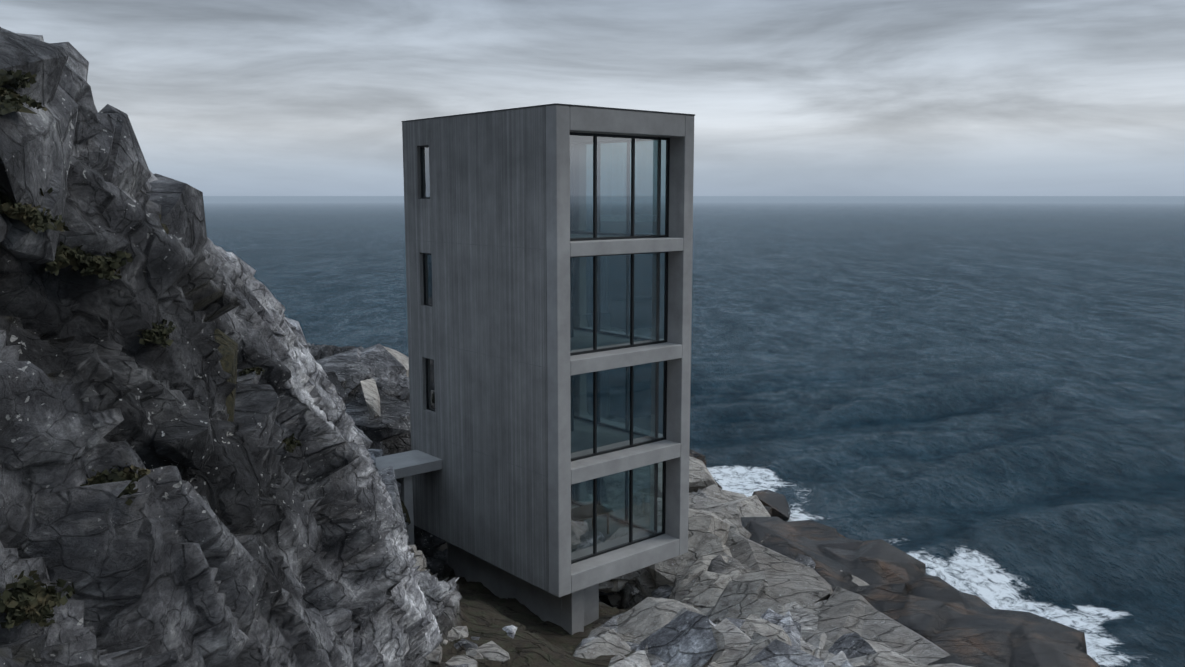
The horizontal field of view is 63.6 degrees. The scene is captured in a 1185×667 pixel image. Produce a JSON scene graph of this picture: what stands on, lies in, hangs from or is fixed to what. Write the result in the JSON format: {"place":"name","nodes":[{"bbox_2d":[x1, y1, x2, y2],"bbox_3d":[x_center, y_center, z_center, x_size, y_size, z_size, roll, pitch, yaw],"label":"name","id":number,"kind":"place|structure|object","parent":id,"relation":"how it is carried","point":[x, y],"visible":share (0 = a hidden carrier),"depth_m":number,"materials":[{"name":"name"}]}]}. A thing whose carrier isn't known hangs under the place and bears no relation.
{"place":"outdoors","nodes":[
{"label":"outdoors","id":0,"kind":"place"},
{"bbox_2d":[0,155,748,666],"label":"coast terrain","id":1,"kind":"structure","parent":0,"point":[240,549],"depth_m":8.53,"materials":[{"name":"grey stone"}]},
{"bbox_2d":[0,69,302,630],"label":"heather clumps","id":2,"kind":"object","parent":1,"relation":"on","point":[24,599],"visible":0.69,"depth_m":7.01,"materials":[{"name":"leafy foliage"}]},
{"bbox_2d":[375,450,442,544],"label":"access bridge","id":3,"kind":"structure","parent":1,"relation":"on","point":[407,465],"depth_m":29.07,"materials":[{"name":"concrete"}]},
{"bbox_2d":[447,542,598,634],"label":"tower plinth","id":4,"kind":"structure","parent":1,"relation":"on","point":[574,612],"depth_m":28.02,"materials":[{"name":"grey concrete"}]},
{"bbox_2d":[0,27,1099,666],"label":"loose rocks","id":5,"kind":"object","parent":1,"relation":"on","point":[806,593],"visible":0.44,"depth_m":26.79,"materials":[{"name":"grey stone"}]},
{"bbox_2d":[546,105,693,596],"bbox_3d":[-1.391,0.069,28.948,5.000,12.870,7.280,-7,11,-40],"label":"tower frame","id":6,"kind":"object","parent":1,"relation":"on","point":[566,576],"visible":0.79,"depth_m":26.02,"materials":[{"name":"grey concrete"}]},
{"bbox_2d":[420,132,669,563],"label":"window frames","id":7,"kind":"structure","parent":6,"relation":"in","point":[595,453],"depth_m":27.01,"materials":[{"name":"black metal"}]},
{"bbox_2d":[422,135,666,560],"bbox_3d":[-1.525,0.120,28.878,4.407,11.614,6.060,-7,11,-40],"label":"window glass","id":8,"kind":"object","parent":7,"relation":"in","point":[614,186],"visible":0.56,"depth_m":26.82,"materials":[{"name":"glass"}]},
{"bbox_2d":[401,103,694,121],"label":"roof","id":9,"kind":"structure","parent":6,"relation":"on","point":[548,105],"depth_m":25.54,"materials":[{"name":"grey concrete"}]},
{"bbox_2d":[402,106,548,591],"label":"tower board walls","id":10,"kind":"structure","parent":0,"point":[487,172],"depth_m":27.11,"materials":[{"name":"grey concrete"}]},
{"bbox_2d":[0,0,1184,195],"label":"sky","id":11,"kind":"structure","parent":0,"point":[218,97],"materials":[{"name":"grey"}]},
{"bbox_2d":[203,196,1184,666],"bbox_3d":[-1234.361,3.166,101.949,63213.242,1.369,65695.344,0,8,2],"label":"sea","id":12,"kind":"structure","parent":0,"point":[981,398],"depth_m":102.39,"materials":[{"name":"liquid"}]}
]}

